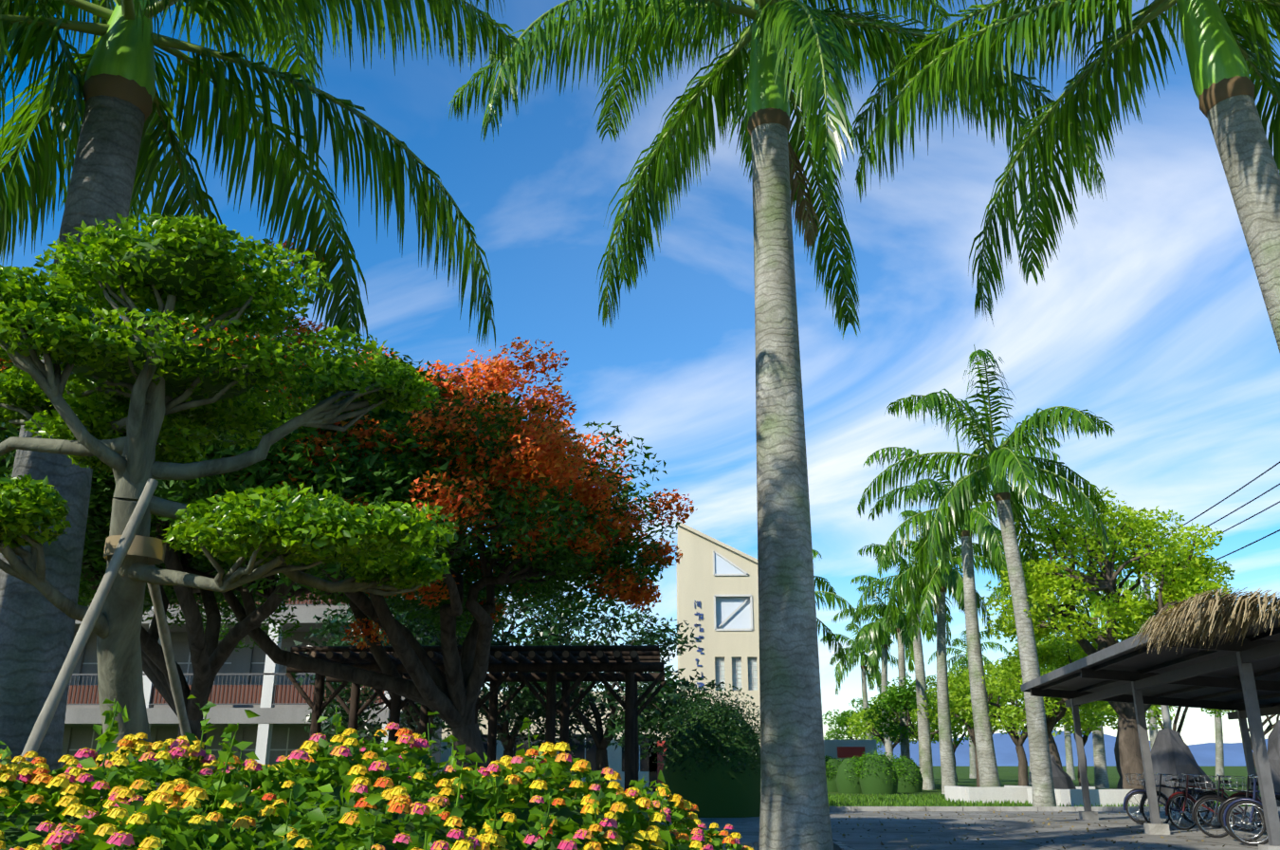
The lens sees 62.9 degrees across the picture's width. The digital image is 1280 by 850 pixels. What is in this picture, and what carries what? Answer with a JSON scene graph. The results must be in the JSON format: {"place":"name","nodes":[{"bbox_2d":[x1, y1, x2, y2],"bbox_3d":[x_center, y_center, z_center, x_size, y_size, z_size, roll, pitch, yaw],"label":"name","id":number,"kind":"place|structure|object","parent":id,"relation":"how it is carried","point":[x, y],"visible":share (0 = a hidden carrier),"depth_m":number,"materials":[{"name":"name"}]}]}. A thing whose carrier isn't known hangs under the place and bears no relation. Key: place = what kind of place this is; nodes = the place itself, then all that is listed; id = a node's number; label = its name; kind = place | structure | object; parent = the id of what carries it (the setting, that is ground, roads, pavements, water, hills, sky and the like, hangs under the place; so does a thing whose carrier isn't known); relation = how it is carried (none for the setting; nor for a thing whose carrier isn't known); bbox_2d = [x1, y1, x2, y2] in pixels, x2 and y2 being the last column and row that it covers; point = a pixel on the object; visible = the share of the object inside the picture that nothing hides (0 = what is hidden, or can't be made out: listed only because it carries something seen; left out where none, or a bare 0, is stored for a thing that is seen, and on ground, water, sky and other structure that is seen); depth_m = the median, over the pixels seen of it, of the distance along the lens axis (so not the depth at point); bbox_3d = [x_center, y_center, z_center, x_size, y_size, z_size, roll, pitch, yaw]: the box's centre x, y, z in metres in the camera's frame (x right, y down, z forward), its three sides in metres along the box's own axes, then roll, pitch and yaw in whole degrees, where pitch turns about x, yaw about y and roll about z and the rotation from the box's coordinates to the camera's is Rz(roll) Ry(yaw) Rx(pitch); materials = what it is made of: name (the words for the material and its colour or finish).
{"place":"outdoors","nodes":[
{"label":"outdoors","id":0,"kind":"place"},
{"bbox_2d":[0,211,459,765],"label":"clipped tree","id":1,"kind":"object","parent":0,"point":[192,272],"depth_m":6.34,"materials":[{"name":"green plant"}]},
{"bbox_2d":[60,545,442,790],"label":"building","id":2,"kind":"structure","parent":0,"point":[255,679],"depth_m":36.07,"materials":[{"name":"white paint"}]},
{"bbox_2d":[4,333,697,769],"bbox_3d":[-4.728,2.714,17.190,11.305,8.078,10.001,0,-18,1],"label":"flame tree","id":3,"kind":"object","parent":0,"point":[557,475],"depth_m":16.41,"materials":[{"name":"red plant"}]},
{"bbox_2d":[0,0,1279,745],"label":"sky","id":4,"kind":"structure","parent":0,"point":[1150,318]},
{"bbox_2d":[271,766,1260,805],"bbox_3d":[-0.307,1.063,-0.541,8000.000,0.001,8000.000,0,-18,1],"label":"ground","id":5,"kind":"structure","parent":0,"point":[1008,775],"depth_m":100.10,"materials":[{"name":"green plant"}]},
{"bbox_2d":[439,520,760,791],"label":"building","id":6,"kind":"structure","parent":5,"relation":"on","point":[717,594],"depth_m":51.06,"materials":[{"name":"beige paint"}]},
{"bbox_2d":[824,754,843,791],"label":"hedge ball","id":7,"kind":"object","parent":5,"relation":"on","point":[832,764],"visible":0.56,"depth_m":49.16,"materials":[{"name":"green plant"}]},
{"bbox_2d":[812,548,860,671],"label":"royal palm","id":8,"kind":"object","parent":5,"relation":"on","point":[830,599],"visible":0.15,"depth_m":54.50,"materials":[{"name":"green"}]},
{"bbox_2d":[835,754,861,793],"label":"hedge ball","id":9,"kind":"object","parent":5,"relation":"on","point":[847,780],"visible":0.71,"depth_m":46.20,"materials":[{"name":"green plant"}]},
{"bbox_2d":[823,739,877,762],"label":"building","id":10,"kind":"structure","parent":5,"relation":"on","point":[842,749],"depth_m":60.65,"materials":[{"name":"teal paint"}]},
{"bbox_2d":[820,621,908,739],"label":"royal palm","id":11,"kind":"object","parent":5,"relation":"on","point":[865,660],"visible":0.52,"depth_m":86.24,"materials":[{"name":"green"}]},
{"bbox_2d":[822,696,911,748],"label":"lawn tree","id":12,"kind":"object","parent":5,"relation":"on","point":[841,720],"depth_m":88.82,"materials":[{"name":"green plant"}]},
{"bbox_2d":[854,747,902,793],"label":"hedge ball","id":13,"kind":"object","parent":5,"relation":"on","point":[878,774],"visible":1,"depth_m":45.17,"materials":[{"name":"green plant"}]},
{"bbox_2d":[831,585,936,761],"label":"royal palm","id":14,"kind":"object","parent":5,"relation":"on","point":[876,652],"visible":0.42,"depth_m":73.90,"materials":[{"name":"green"}]},
{"bbox_2d":[845,681,939,749],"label":"lawn tree","id":15,"kind":"object","parent":5,"relation":"on","point":[855,718],"depth_m":73.68,"materials":[{"name":"green plant"}]},
{"bbox_2d":[848,574,953,758],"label":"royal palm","id":16,"kind":"object","parent":5,"relation":"on","point":[905,640],"visible":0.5,"depth_m":63.42,"materials":[{"name":"green"}]},
{"bbox_2d":[890,752,923,791],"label":"hedge ball","id":17,"kind":"object","parent":5,"relation":"on","point":[910,779],"visible":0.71,"depth_m":48.06,"materials":[{"name":"green plant"}]},
{"bbox_2d":[856,534,961,789],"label":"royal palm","id":18,"kind":"object","parent":5,"relation":"on","point":[925,762],"visible":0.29,"depth_m":55.17,"materials":[{"name":"green"}]},
{"bbox_2d":[862,675,971,746],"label":"lawn tree","id":19,"kind":"object","parent":5,"relation":"on","point":[892,699],"depth_m":62.09,"materials":[{"name":"green plant"}]},
{"bbox_2d":[874,506,1005,793],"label":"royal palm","id":20,"kind":"object","parent":5,"relation":"on","point":[940,582],"visible":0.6,"depth_m":47.29,"materials":[{"name":"green"}]},
{"bbox_2d":[910,674,1008,781],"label":"lawn tree","id":21,"kind":"object","parent":5,"relation":"on","point":[930,683],"depth_m":79.52,"materials":[{"name":"green plant"}]},
{"bbox_2d":[863,414,1065,786],"bbox_3d":[12.865,6.524,40.042,7.714,14.726,7.768,-4,-18,13],"label":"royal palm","id":22,"kind":"object","parent":5,"relation":"on","point":[994,546],"visible":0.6,"depth_m":39.45,"materials":[{"name":"green"}]},
{"bbox_2d":[927,629,1008,778],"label":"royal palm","id":23,"kind":"object","parent":5,"relation":"on","point":[972,747],"visible":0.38,"depth_m":101.55,"materials":[{"name":"green"}]},
{"bbox_2d":[910,665,1026,786],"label":"lawn tree","id":24,"kind":"object","parent":5,"relation":"on","point":[953,680],"depth_m":54.72,"materials":[{"name":"green plant"}]},
{"bbox_2d":[856,344,1115,805],"bbox_3d":[10.611,4.119,31.763,7.632,14.166,8.192,-10,-21,28],"label":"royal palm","id":25,"kind":"object","parent":5,"relation":"on","point":[994,471],"visible":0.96,"depth_m":31.61,"materials":[{"name":"green"}]},
{"bbox_2d":[981,551,1069,785],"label":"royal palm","id":26,"kind":"object","parent":5,"relation":"on","point":[997,592],"visible":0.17,"depth_m":68.04,"materials":[{"name":"green"}]},
{"bbox_2d":[949,651,1108,786],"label":"lawn tree","id":27,"kind":"object","parent":5,"relation":"on","point":[960,699],"depth_m":46.59,"materials":[{"name":"green plant"}]},
{"bbox_2d":[827,792,1261,805],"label":"lawn grass","id":28,"kind":"structure","parent":5,"relation":"on","point":[903,797],"depth_m":33.48,"materials":[{"name":"green plant"}]},
{"bbox_2d":[944,785,1148,805],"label":"planter walls","id":29,"kind":"structure","parent":5,"relation":"on","point":[1065,796],"depth_m":34.29,"materials":[{"name":"white paint"}]},
{"bbox_2d":[981,628,1113,768],"bbox_3d":[14.627,9.887,36.594,4.982,6.279,4.683,0,-18,1],"label":"bodhi tree","id":30,"kind":"object","parent":5,"relation":"on","point":[1057,649],"depth_m":36.67,"materials":[{"name":"green plant"}]},
{"bbox_2d":[828,805,1279,810],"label":"yard kerb","id":31,"kind":"structure","parent":5,"relation":"on","point":[973,808],"depth_m":28.25,"materials":[{"name":"concrete"}]},
{"bbox_2d":[1041,610,1091,779],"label":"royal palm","id":32,"kind":"object","parent":5,"relation":"on","point":[1069,765],"depth_m":89.34,"materials":[{"name":"green"}]},
{"bbox_2d":[1046,560,1145,787],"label":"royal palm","id":33,"kind":"object","parent":5,"relation":"on","point":[1101,778],"visible":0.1,"depth_m":57.53,"materials":[{"name":"green"}]},
{"bbox_2d":[980,486,1235,788],"bbox_3d":[14.886,6.782,32.632,7.968,9.883,6.612,0,-18,1],"label":"bodhi tree","id":34,"kind":"object","parent":5,"relation":"on","point":[1193,576],"depth_m":32.26,"materials":[{"name":"green plant"}]},
{"bbox_2d":[1042,650,1174,786],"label":"lawn tree","id":35,"kind":"object","parent":5,"relation":"on","point":[1114,716],"depth_m":48.96,"materials":[{"name":"green plant"}]},
{"bbox_2d":[1099,584,1157,748],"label":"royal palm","id":36,"kind":"object","parent":5,"relation":"on","point":[1153,733],"visible":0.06,"depth_m":69.81,"materials":[{"name":"green"}]},
{"bbox_2d":[1029,719,1279,805],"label":"standing rocks","id":37,"kind":"object","parent":5,"relation":"on","point":[1171,752],"visible":0.44,"depth_m":30.29,"materials":[{"name":"stone"}]},
{"bbox_2d":[1214,711,1225,780],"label":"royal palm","id":38,"kind":"object","parent":5,"relation":"on","point":[1219,761],"visible":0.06,"depth_m":84.13,"materials":[{"name":"grey"}]},
{"bbox_2d":[1200,708,1279,781],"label":"lawn tree","id":39,"kind":"object","parent":5,"relation":"on","point":[1270,726],"depth_m":69.14,"materials":[{"name":"green plant"}]},
{"bbox_2d":[574,791,1279,849],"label":"pavement","id":40,"kind":"structure","parent":0,"point":[890,837],"depth_m":19.58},
{"bbox_2d":[0,0,84,145],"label":"royal palm","id":41,"kind":"object","parent":40,"relation":"on","point":[64,73],"visible":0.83,"depth_m":10.49,"materials":[{"name":"green plant"}]},
{"bbox_2d":[0,0,522,770],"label":"royal palm","id":42,"kind":"object","parent":40,"relation":"on","point":[114,142],"visible":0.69,"depth_m":11.14,"materials":[{"name":"green plant"}]},
{"bbox_2d":[0,235,538,770],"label":"flame tree","id":43,"kind":"object","parent":40,"relation":"on","point":[283,452],"depth_m":14.24,"materials":[{"name":"green plant"}]},
{"bbox_2d":[284,591,538,766],"bbox_3d":[-5.733,6.854,27.672,6.254,6.478,6.813,0,-18,1],"label":"garden tree","id":44,"kind":"object","parent":40,"relation":"on","point":[332,624],"depth_m":26.87,"materials":[{"name":"green plant"}]},
{"bbox_2d":[285,644,665,790],"bbox_3d":[-3.366,6.680,22.437,7.865,3.521,4.106,0,-18,1],"label":"pergola","id":45,"kind":"object","parent":40,"relation":"on","point":[558,663],"visible":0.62,"depth_m":21.51,"materials":[{"name":"brown wood"}]},
{"bbox_2d":[407,583,616,757],"bbox_3d":[-3.577,7.386,29.557,6.287,6.665,6.806,0,-18,1],"label":"garden tree","id":46,"kind":"object","parent":40,"relation":"on","point":[545,617],"depth_m":28.89,"materials":[{"name":"green plant"}]},
{"bbox_2d":[489,593,727,784],"bbox_3d":[-1.086,7.473,28.845,7.021,5.997,5.920,0,-18,1],"label":"garden tree","id":47,"kind":"object","parent":40,"relation":"on","point":[649,721],"depth_m":28.28,"materials":[{"name":"green plant"}]},
{"bbox_2d":[650,682,760,817],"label":"dark evergreen","id":48,"kind":"object","parent":40,"relation":"on","point":[711,761],"visible":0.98,"depth_m":25.18,"materials":[{"name":"green plant"}]},
{"bbox_2d":[447,0,1107,849],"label":"royal palm","id":49,"kind":"object","parent":40,"relation":"on","point":[795,810],"visible":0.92,"depth_m":15.71,"materials":[{"name":"green plant"}]},
{"bbox_2d":[721,841,855,849],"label":"bed kerb stones","id":50,"kind":"object","parent":40,"relation":"on","point":[838,845],"visible":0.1,"depth_m":13.82,"materials":[{"name":"grey stone"}]},
{"bbox_2d":[831,809,1267,849],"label":"fallen leaves","id":51,"kind":"object","parent":40,"relation":"on","point":[954,839],"visible":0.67,"depth_m":19.92,"materials":[{"name":"brown plant"}]},
{"bbox_2d":[845,0,1279,352],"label":"royal palm","id":52,"kind":"object","parent":40,"relation":"on","point":[1224,63],"visible":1,"depth_m":13.86,"materials":[{"name":"green plant"}]},
{"bbox_2d":[1020,611,1279,849],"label":"bike shelter","id":53,"kind":"object","parent":40,"relation":"on","point":[1243,680],"visible":0.83,"depth_m":19.11,"materials":[{"name":"metal"}]},
{"bbox_2d":[1131,585,1279,653],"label":"thatched roof","id":54,"kind":"structure","parent":53,"relation":"on","point":[1209,607],"depth_m":12.69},
{"bbox_2d":[1123,771,1209,822],"bbox_3d":[11.406,8.098,22.783,1.756,1.029,0.569,0,-18,1],"label":"bicycle","id":55,"kind":"object","parent":40,"relation":"on","point":[1188,801],"visible":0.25,"depth_m":22.70,"materials":[{"name":"black paint"}]},
{"bbox_2d":[1122,772,1215,824],"bbox_3d":[11.023,7.793,21.855,1.724,1.034,0.541,0,-18,1],"label":"bicycle","id":56,"kind":"object","parent":40,"relation":"on","point":[1128,796],"visible":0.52,"depth_m":21.85,"materials":[{"name":"black paint"}]},
{"bbox_2d":[1137,772,1231,826],"bbox_3d":[10.901,7.516,20.993,1.731,1.030,0.517,-5,-19,15],"label":"bicycle","id":57,"kind":"object","parent":40,"relation":"on","point":[1159,794],"visible":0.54,"depth_m":21.00,"materials":[{"name":"black paint"}]},
{"bbox_2d":[1162,772,1263,830],"bbox_3d":[10.905,7.174,19.940,1.718,1.029,0.500,-7,-19,20],"label":"bicycle","id":58,"kind":"object","parent":40,"relation":"on","point":[1174,795],"visible":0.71,"depth_m":20.00,"materials":[{"name":"red paint"}]},
{"bbox_2d":[1191,773,1279,837],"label":"bicycle","id":59,"kind":"object","parent":40,"relation":"on","point":[1199,801],"visible":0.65,"depth_m":17.94,"materials":[{"name":"black paint"}]},
{"bbox_2d":[1217,773,1279,841],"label":"bicycle","id":60,"kind":"object","parent":40,"relation":"on","point":[1223,806],"visible":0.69,"depth_m":17.11,"materials":[{"name":"black paint"}]},
{"bbox_2d":[1223,775,1279,845],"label":"bicycle","id":61,"kind":"object","parent":40,"relation":"on","point":[1234,804],"visible":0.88,"depth_m":16.20,"materials":[{"name":"blue paint"}]},
{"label":"planting bed soil","id":62,"kind":"structure","parent":40,"relation":"on","visible":0},
{"bbox_2d":[9,477,191,807],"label":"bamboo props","id":63,"kind":"object","parent":62,"relation":"on","point":[127,541],"visible":0.54,"depth_m":6.08,"materials":[{"name":"beige wood"}]},
{"bbox_2d":[0,694,753,849],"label":"lantana shrub","id":64,"kind":"object","parent":62,"relation":"on","point":[342,793],"visible":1,"depth_m":4.25,"materials":[{"name":"green plant"}]},
{"bbox_2d":[877,730,1267,766],"bbox_3d":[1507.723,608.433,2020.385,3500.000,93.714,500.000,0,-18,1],"label":"distant hills","id":65,"kind":"structure","parent":0,"point":[1006,753],"depth_m":1864.86,"materials":[{"name":"blue"}]},
{"bbox_2d":[998,460,1279,735],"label":"power lines","id":66,"kind":"object","parent":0,"point":[1166,719],"visible":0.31,"depth_m":35.47,"materials":[{"name":"black metal"}]},
{"bbox_2d":[1145,704,1236,732],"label":"lawn tree","id":67,"kind":"object","parent":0,"point":[1179,726],"depth_m":59.31,"materials":[{"name":"green plant"}]}
]}

